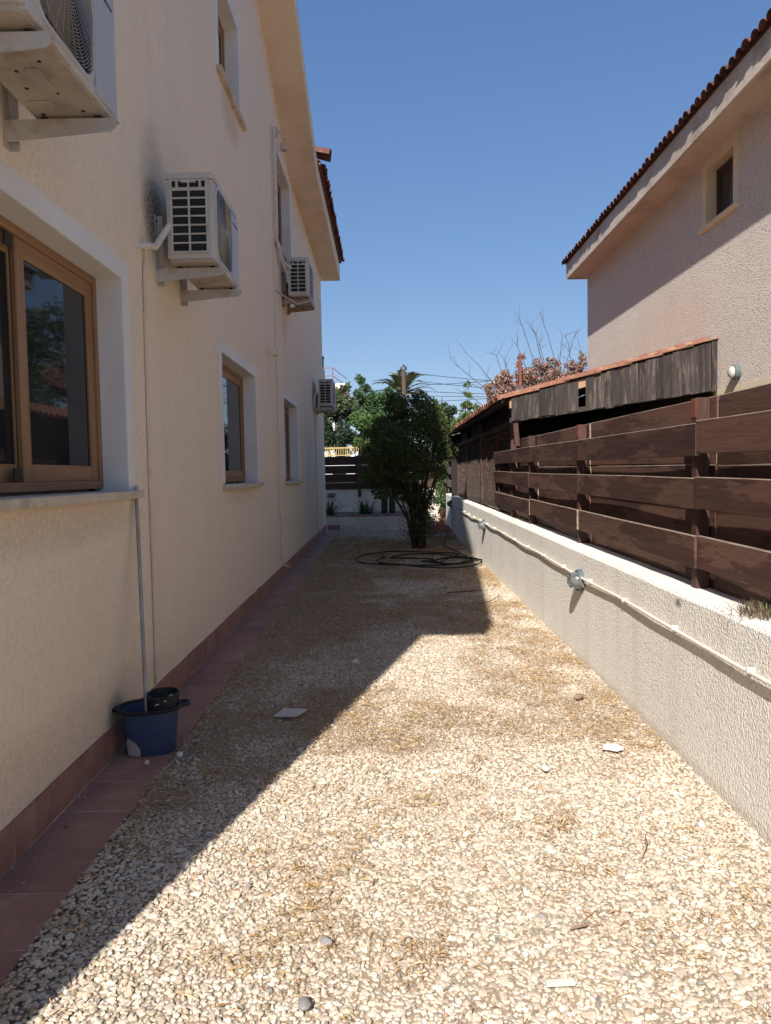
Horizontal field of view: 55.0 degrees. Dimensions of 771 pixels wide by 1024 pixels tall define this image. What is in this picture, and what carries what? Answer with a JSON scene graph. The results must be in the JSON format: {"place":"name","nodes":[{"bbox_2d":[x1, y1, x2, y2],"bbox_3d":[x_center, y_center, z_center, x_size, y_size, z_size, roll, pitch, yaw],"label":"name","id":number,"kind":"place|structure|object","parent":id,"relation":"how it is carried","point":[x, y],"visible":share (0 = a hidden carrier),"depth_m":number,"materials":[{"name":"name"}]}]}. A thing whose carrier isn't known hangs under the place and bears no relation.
{"place":"outdoors","nodes":[
{"label":"outdoors","id":0,"kind":"place"},
{"bbox_2d":[0,525,339,987],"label":"path","id":1,"kind":"structure","parent":0,"point":[54,869],"depth_m":3.41,"materials":[{"name":"tile"}]},
{"bbox_2d":[112,687,189,756],"bbox_3d":[-1.313,1.171,4.146,0.433,0.330,0.280,-2,3,-14],"label":"mop bucket","id":2,"kind":"object","parent":1,"relation":"on","point":[152,731],"visible":0.99,"depth_m":4.06,"materials":[{"name":"blue plastic"}]},
{"bbox_2d":[134,486,148,711],"bbox_3d":[-1.413,0.582,4.298,0.026,1.464,0.516,-2,3,-20],"label":"mop","id":3,"kind":"object","parent":2,"relation":"in","point":[143,648],"visible":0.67,"depth_m":4.30},
{"bbox_2d":[9,548,323,899],"bbox_3d":[-1.325,1.074,8.543,0.318,0.110,12.954,-1,3,0],"label":"path grit","id":4,"kind":"object","parent":1,"relation":"on","point":[124,746],"visible":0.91,"depth_m":3.92,"materials":[{"name":"beige gravel"}]},
{"bbox_2d":[381,496,387,513],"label":"cactus","id":5,"kind":"object","parent":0,"point":[384,507],"visible":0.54,"depth_m":22.47,"materials":[{"name":"green plant"}]},
{"bbox_2d":[0,516,770,1023],"bbox_3d":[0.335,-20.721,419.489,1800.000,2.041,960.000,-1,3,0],"label":"ground","id":6,"kind":"structure","parent":0,"point":[332,956],"depth_m":3.02,"materials":[{"name":"beige gravel"}]},
{"bbox_2d":[0,0,344,877],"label":"house","id":7,"kind":"structure","parent":6,"relation":"on","point":[216,88],"depth_m":4.73,"materials":[{"name":"paint"}]},
{"bbox_2d":[0,0,119,151],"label":"air conditioner","id":8,"kind":"object","parent":7,"relation":"attached to","point":[57,70],"visible":1,"depth_m":2.81,"materials":[{"name":"white metal"}]},
{"bbox_2d":[0,159,144,511],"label":"window","id":9,"kind":"structure","parent":7,"relation":"in","point":[67,429],"depth_m":3.81,"materials":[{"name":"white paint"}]},
{"bbox_2d":[142,249,158,683],"bbox_3d":[-1.517,-0.294,4.784,0.042,2.820,0.096,-1,3,0],"label":"conduit","id":10,"kind":"object","parent":7,"relation":"attached to","point":[149,470],"visible":0.94,"depth_m":4.76,"materials":[{"name":"beige plastic"}]},
{"bbox_2d":[138,172,241,305],"bbox_3d":[-1.336,-1.900,5.179,0.477,0.700,1.057,-1,3,0],"label":"air conditioner","id":11,"kind":"object","parent":7,"relation":"attached to","point":[200,229],"visible":1,"depth_m":4.93,"materials":[{"name":"metal"}]},
{"bbox_2d":[214,0,246,130],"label":"window","id":12,"kind":"structure","parent":7,"relation":"in","point":[227,31],"depth_m":8.03,"materials":[{"name":"white paint"}]},
{"bbox_2d":[218,337,263,489],"bbox_3d":[-1.640,-0.964,7.913,0.320,1.415,2.050,-1,3,0],"label":"window","id":13,"kind":"structure","parent":7,"relation":"in","point":[237,376],"depth_m":8.42,"materials":[{"name":"white paint"}]},
{"bbox_2d":[266,346,278,356],"bbox_3d":[-1.487,-2.109,9.747,0.134,0.100,0.220,-1,3,0],"label":"floodlight","id":14,"kind":"object","parent":7,"relation":"attached to","point":[274,352],"visible":1,"depth_m":9.71,"materials":[{"name":"yellow paint"}]},
{"bbox_2d":[272,126,278,235],"bbox_3d":[-1.570,-4.690,10.512,0.066,1.501,0.078,-1,3,0],"label":"insulated pipe","id":15,"kind":"object","parent":7,"relation":"attached to","point":[275,196],"visible":0.76,"depth_m":10.48,"materials":[{"name":"beige plastic"}]},
{"bbox_2d":[270,124,288,566],"bbox_3d":[-1.500,-2.306,10.488,0.118,6.221,0.084,-1,3,0],"label":"conduit","id":16,"kind":"object","parent":7,"relation":"attached to","point":[281,551],"visible":1,"depth_m":10.46,"materials":[{"name":"beige plastic"}]},
{"bbox_2d":[276,127,286,151],"bbox_3d":[-1.551,-5.532,11.014,0.107,0.210,0.393,-1,3,9],"label":"floodlight","id":17,"kind":"object","parent":7,"relation":"attached to","point":[283,146],"visible":0.86,"depth_m":11.09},
{"bbox_2d":[275,143,291,269],"bbox_3d":[-1.705,-4.691,11.578,0.320,1.590,2.010,-1,3,0],"label":"window","id":18,"kind":"structure","parent":7,"relation":"in","point":[283,184],"depth_m":12.43,"materials":[{"name":"white paint"}]},
{"bbox_2d":[282,389,302,484],"bbox_3d":[-1.637,-1.177,12.107,0.320,1.435,1.950,-1,3,0],"label":"window","id":19,"kind":"structure","parent":7,"relation":"in","point":[290,405],"depth_m":12.93,"materials":[{"name":"white paint"}]},
{"bbox_2d":[274,222,314,314],"bbox_3d":[-1.357,-3.616,11.182,0.446,1.019,1.512,-1,3,0],"label":"air conditioner","id":20,"kind":"object","parent":7,"relation":"attached to","point":[300,289],"visible":1,"depth_m":11.14,"materials":[{"name":"metal"}]},
{"bbox_2d":[314,412,321,531],"bbox_3d":[-1.498,-0.862,16.172,0.082,2.639,0.296,0,3,16],"label":"conduit","id":21,"kind":"object","parent":7,"relation":"attached to","point":[316,472],"visible":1,"depth_m":16.22,"materials":[{"name":"beige plastic"}]},
{"bbox_2d":[313,379,336,414],"bbox_3d":[-1.319,-2.508,16.213,0.459,0.705,0.876,-1,3,0],"label":"air conditioner","id":22,"kind":"object","parent":7,"relation":"attached to","point":[324,396],"visible":1,"depth_m":15.85,"materials":[{"name":"metal"}]},
{"bbox_2d":[176,751,182,756],"bbox_3d":[-1.119,1.319,4.032,0.038,0.030,0.040,-1,3,-1],"label":"stone","id":23,"kind":"object","parent":6,"relation":"on","point":[180,753],"visible":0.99,"depth_m":4.02,"materials":[{"name":"grey stone"}]},
{"bbox_2d":[274,708,306,716],"bbox_3d":[-0.603,1.279,4.713,0.176,0.025,0.133,0,3,14],"label":"loose tile","id":24,"kind":"object","parent":6,"relation":"on","point":[290,712],"visible":1,"depth_m":4.70,"materials":[{"name":"white ceramic"}]},
{"bbox_2d":[298,996,311,1010],"bbox_3d":[-0.235,1.427,2.149,0.039,0.025,0.048,-3,3,-32],"label":"stone","id":25,"kind":"object","parent":6,"relation":"on","point":[304,1003],"visible":1,"depth_m":2.14,"materials":[{"name":"white stone"}]},
{"bbox_2d":[320,935,331,945],"bbox_3d":[-0.196,1.408,2.434,0.035,0.027,0.043,-2,3,-14],"label":"stone","id":26,"kind":"object","parent":6,"relation":"on","point":[325,939],"visible":0.99,"depth_m":2.42,"materials":[{"name":"white stone"}]},
{"bbox_2d":[325,367,350,456],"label":"house","id":27,"kind":"structure","parent":6,"relation":"on","point":[347,393],"depth_m":54.65,"materials":[{"name":"white paint"}]},
{"bbox_2d":[324,414,357,456],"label":"hedge","id":28,"kind":"object","parent":6,"relation":"on","point":[344,436],"visible":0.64,"depth_m":40.59,"materials":[{"name":"green plant"}]},
{"bbox_2d":[324,381,357,456],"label":"tree","id":29,"kind":"object","parent":6,"relation":"on","point":[344,403],"visible":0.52,"depth_m":41.33,"materials":[{"name":"green plant"}]},
{"bbox_2d":[324,447,358,455],"bbox_3d":[-3.673,-2.102,38.946,10.600,2.528,0.200,-1,3,0],"label":"railing","id":30,"kind":"object","parent":6,"relation":"on","point":[338,448],"visible":0.15,"depth_m":38.87,"materials":[{"name":"yellow metal"}]},
{"bbox_2d":[351,659,359,663],"bbox_3d":[-0.236,1.196,5.939,0.077,0.037,0.052,0,3,24],"label":"stone","id":31,"kind":"object","parent":6,"relation":"on","point":[355,661],"visible":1,"depth_m":5.92,"materials":[{"name":"grey stone"}]},
{"bbox_2d":[348,410,378,482],"bbox_3d":[-0.877,-2.599,30.911,1.299,3.379,2.245,-1,3,0],"label":"shrub","id":32,"kind":"object","parent":6,"relation":"on","point":[359,421],"visible":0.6,"depth_m":30.42,"materials":[{"name":"green plant"}]},
{"bbox_2d":[326,514,409,525],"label":"planter wall","id":33,"kind":"structure","parent":6,"relation":"on","point":[369,519],"depth_m":20.54,"materials":[{"name":"white concrete"}]},
{"bbox_2d":[326,511,409,515],"bbox_3d":[-1.226,0.270,22.354,4.260,0.380,3.180,-1,3,0],"label":"planting bed","id":34,"kind":"object","parent":6,"relation":"on","point":[373,513],"visible":0.07,"depth_m":22.97,"materials":[{"name":"soil"}]},
{"bbox_2d":[326,497,345,515],"bbox_3d":[-1.527,-0.184,21.503,0.995,0.655,1.195,-1,3,0],"label":"weed","id":35,"kind":"object","parent":34,"relation":"on","point":[330,510],"visible":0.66,"depth_m":21.44,"materials":[{"name":"green plant"}]},
{"bbox_2d":[356,499,376,514],"bbox_3d":[-0.539,-0.174,22.366,0.838,0.511,0.983,-2,3,-24],"label":"weed","id":36,"kind":"object","parent":34,"relation":"on","point":[365,509],"visible":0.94,"depth_m":22.23,"materials":[{"name":"green plant"}]},
{"bbox_2d":[352,373,400,448],"bbox_3d":[-0.248,-3.548,32.753,2.429,5.038,2.507,-1,3,0],"label":"tree","id":37,"kind":"object","parent":6,"relation":"on","point":[372,402],"visible":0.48,"depth_m":32.05,"materials":[{"name":"green plant"}]},
{"bbox_2d":[325,487,442,515],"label":"boundary wall","id":38,"kind":"structure","parent":6,"relation":"on","point":[350,499],"depth_m":23.96,"materials":[{"name":"white paint"}]},
{"bbox_2d":[327,493,334,497],"bbox_3d":[-1.749,-0.539,23.900,0.260,0.150,0.110,-1,3,0],"label":"bulkhead lamp","id":39,"kind":"object","parent":38,"relation":"attached to","point":[330,495],"visible":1,"depth_m":23.88,"materials":[{"name":"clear glass"}]},
{"bbox_2d":[325,455,445,496],"bbox_3d":[-0.781,-1.155,23.834,10.792,1.340,0.122,-1,3,0],"label":"wooden fence","id":40,"kind":"object","parent":38,"relation":"on","point":[337,477],"visible":0.18,"depth_m":23.86,"materials":[{"name":"wood"}]},
{"bbox_2d":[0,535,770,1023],"bbox_3d":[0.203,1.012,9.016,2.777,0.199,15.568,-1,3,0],"label":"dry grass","id":41,"kind":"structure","parent":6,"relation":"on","point":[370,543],"depth_m":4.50,"materials":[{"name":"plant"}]},
{"bbox_2d":[400,364,406,408],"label":"utility pole","id":42,"kind":"object","parent":6,"relation":"on","point":[403,373],"visible":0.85,"depth_m":45.56,"materials":[{"name":"wood"}]},
{"bbox_2d":[406,372,491,380],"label":"power line","id":43,"kind":"object","parent":42,"relation":"attached to","point":[445,376],"visible":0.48,"depth_m":44.15,"materials":[{"name":"metal"}]},
{"bbox_2d":[405,379,495,388],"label":"power line","id":44,"kind":"object","parent":42,"relation":"attached to","point":[446,384],"visible":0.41,"depth_m":44.13,"materials":[{"name":"metal"}]},
{"bbox_2d":[410,395,580,396],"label":"power line","id":45,"kind":"object","parent":42,"relation":"attached to","point":[458,396],"visible":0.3,"depth_m":43.89,"materials":[{"name":"metal"}]},
{"bbox_2d":[406,390,585,394],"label":"power line","id":46,"kind":"object","parent":42,"relation":"attached to","point":[448,392],"visible":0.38,"depth_m":44.25,"materials":[{"name":"metal"}]},
{"bbox_2d":[406,368,587,385],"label":"power line","id":47,"kind":"object","parent":42,"relation":"attached to","point":[458,383],"visible":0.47,"depth_m":43.91,"materials":[{"name":"metal"}]},
{"bbox_2d":[371,370,436,399],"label":"palm tree","id":48,"kind":"object","parent":6,"relation":"on","point":[397,377],"visible":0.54,"depth_m":60.85,"materials":[{"name":"green plant"}]},
{"bbox_2d":[357,389,458,548],"bbox_3d":[0.454,-0.828,14.241,2.038,3.121,1.810,-1,3,0],"label":"tree","id":49,"kind":"object","parent":6,"relation":"on","point":[394,446],"visible":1,"depth_m":13.93,"materials":[{"name":"green plant"}]},
{"bbox_2d":[356,531,482,568],"bbox_3d":[0.537,0.672,14.441,2.089,0.088,6.426,-1,3,0],"label":"garden hose","id":50,"kind":"object","parent":6,"relation":"on","point":[455,556],"visible":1,"depth_m":12.21,"materials":[{"name":"black rubber"}]},
{"bbox_2d":[400,548,461,550],"bbox_3d":[0.858,0.721,14.048,1.183,0.055,0.137,-1,3,0],"label":"brick edging","id":51,"kind":"object","parent":6,"relation":"on","point":[428,549],"visible":0.5,"depth_m":13.99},
{"bbox_2d":[433,460,448,519],"bbox_3d":[1.619,-0.593,20.622,0.669,1.894,0.905,-1,3,0],"label":"shrub","id":52,"kind":"object","parent":6,"relation":"on","point":[441,489],"visible":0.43,"depth_m":20.44,"materials":[{"name":"green plant"}]},
{"bbox_2d":[426,521,455,535],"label":"fallen leaves","id":53,"kind":"object","parent":6,"relation":"on","point":[443,527],"visible":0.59,"depth_m":18.30,"materials":[{"name":"brown plant"}]},
{"bbox_2d":[437,507,445,522],"bbox_3d":[1.612,0.164,20.239,0.422,0.636,0.585,-1,3,0],"label":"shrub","id":54,"kind":"object","parent":6,"relation":"on","point":[443,518],"visible":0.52,"depth_m":20.18,"materials":[{"name":"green plant"}]},
{"bbox_2d":[428,402,458,454],"bbox_3d":[2.269,-2.734,29.943,1.724,3.610,2.240,-1,3,0],"label":"tree","id":55,"kind":"object","parent":6,"relation":"on","point":[450,411],"visible":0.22,"depth_m":29.55,"materials":[{"name":"green plant"}]},
{"bbox_2d":[447,590,482,592],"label":"twig","id":56,"kind":"object","parent":6,"relation":"on","point":[465,591],"visible":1,"depth_m":9.16,"materials":[{"name":"brown wood"}]},
{"bbox_2d":[450,380,479,425],"bbox_3d":[2.537,-1.923,22.459,1.208,4.134,2.139,-1,3,0],"label":"shrub","id":57,"kind":"object","parent":6,"relation":"on","point":[467,405],"visible":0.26,"depth_m":22.30,"materials":[{"name":"green plant"}]},
{"bbox_2d":[447,307,587,404],"bbox_3d":[3.350,-2.447,18.538,3.655,5.433,1.921,-1,3,0],"label":"shrub","id":58,"kind":"object","parent":6,"relation":"on","point":[531,376],"visible":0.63,"depth_m":18.04,"materials":[{"name":"brown plant"}]},
{"bbox_2d":[518,353,521,389],"bbox_3d":[3.239,-2.595,17.789,0.064,2.394,0.060,-1,3,0],"label":"wooden post","id":59,"kind":"object","parent":6,"relation":"on","point":[520,370],"visible":0.43,"depth_m":17.72,"materials":[{"name":"brown wood"}]},
{"bbox_2d":[540,765,549,771],"bbox_3d":[0.814,1.305,3.780,0.044,0.036,0.060,-2,3,-16],"label":"stone","id":60,"kind":"object","parent":6,"relation":"on","point":[544,768],"visible":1,"depth_m":3.76,"materials":[{"name":"white stone"}]},
{"bbox_2d":[545,978,575,986],"bbox_3d":[0.521,1.402,2.208,0.090,0.012,0.020,2,8,-7],"label":"plastic strip","id":61,"kind":"object","parent":6,"relation":"on","point":[559,982],"visible":1,"depth_m":2.20,"materials":[{"name":"white plastic"}]},
{"bbox_2d":[573,693,584,699],"bbox_3d":[1.285,1.229,4.931,0.086,0.043,0.058,-2,3,-25],"label":"stone","id":62,"kind":"object","parent":6,"relation":"on","point":[579,696],"visible":0.98,"depth_m":4.91,"materials":[{"name":"stone"}]},
{"bbox_2d":[570,922,588,929],"bbox_3d":[0.649,1.389,2.484,0.071,0.013,0.011,-2,3,-23],"label":"twig","id":63,"kind":"object","parent":6,"relation":"on","point":[581,925],"visible":1,"depth_m":2.48,"materials":[{"name":"wood"}]},
{"bbox_2d":[447,337,718,516],"bbox_3d":[2.858,-0.954,13.554,2.852,2.961,8.425,-1,3,0],"label":"lean to shed","id":64,"kind":"object","parent":6,"relation":"on","point":[679,373],"visible":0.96,"depth_m":9.43,"materials":[{"name":"brown wood"}]},
{"bbox_2d":[446,493,770,846],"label":"garden wall","id":65,"kind":"structure","parent":6,"relation":"on","point":[704,714],"depth_m":4.21,"materials":[{"name":"white paint"}]},
{"bbox_2d":[447,453,451,492],"bbox_3d":[1.743,-1.081,18.968,0.150,1.285,2.400,-1,3,0],"label":"wooden fence","id":66,"kind":"object","parent":65,"relation":"on","point":[449,480],"visible":0.2,"depth_m":19.91,"materials":[{"name":"wood"}]},
{"bbox_2d":[478,520,485,530],"bbox_3d":[1.520,0.211,11.741,0.121,0.176,0.203,-1,3,0],"label":"bulkhead lamp","id":67,"kind":"object","parent":65,"relation":"attached to","point":[482,525],"visible":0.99,"depth_m":11.70,"materials":[{"name":"clear glass"}]},
{"bbox_2d":[567,569,585,590],"bbox_3d":[1.504,0.544,5.880,0.121,0.176,0.203,-1,3,0],"label":"bulkhead lamp","id":68,"kind":"object","parent":65,"relation":"attached to","point":[575,581],"visible":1,"depth_m":5.84,"materials":[{"name":"clear glass"}]},
{"bbox_2d":[451,504,770,685],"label":"conduit","id":69,"kind":"object","parent":65,"relation":"attached to","point":[747,670],"visible":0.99,"depth_m":4.04,"materials":[{"name":"white plastic"}]},
{"bbox_2d":[494,383,770,604],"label":"wooden fence","id":70,"kind":"object","parent":65,"relation":"on","point":[700,522],"visible":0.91,"depth_m":4.45,"materials":[{"name":"brown wood"}]},
{"bbox_2d":[711,597,770,621],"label":"dry weed","id":71,"kind":"object","parent":65,"relation":"on","point":[761,610],"visible":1,"depth_m":3.28,"materials":[{"name":"plant"}]},
{"bbox_2d":[603,744,623,751],"bbox_3d":[1.232,1.278,4.021,0.107,0.016,0.074,-4,9,-6],"label":"stone","id":72,"kind":"object","parent":6,"relation":"on","point":[614,747],"visible":1,"depth_m":4.01,"materials":[{"name":"white stone"}]},
{"bbox_2d":[562,8,770,464],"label":"house","id":73,"kind":"structure","parent":6,"relation":"on","point":[672,247],"depth_m":9.56,"materials":[{"name":"paint"}]},
{"bbox_2d":[698,131,737,233],"bbox_3d":[4.237,-4.061,9.198,0.305,0.885,1.010,-1,3,0],"label":"window","id":74,"kind":"structure","parent":73,"relation":"in","point":[720,171],"depth_m":9.38,"materials":[{"name":"yellow paint"}]},
{"bbox_2d":[727,365,741,378],"bbox_3d":[4.124,-1.657,8.784,0.120,0.170,0.170,-1,3,0],"label":"wall lamp","id":75,"kind":"object","parent":73,"relation":"attached to","point":[734,371],"visible":1,"depth_m":8.73,"materials":[{"name":"white plastic"}]},
{"bbox_2d":[389,497,394,513],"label":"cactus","id":76,"kind":"object","parent":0,"point":[391,506],"visible":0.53,"depth_m":22.46,"materials":[{"name":"green plant"}]},
{"bbox_2d":[297,0,770,463],"label":"sky","id":77,"kind":"structure","parent":0,"point":[473,144],"materials":[{"name":"blue"}]}
]}

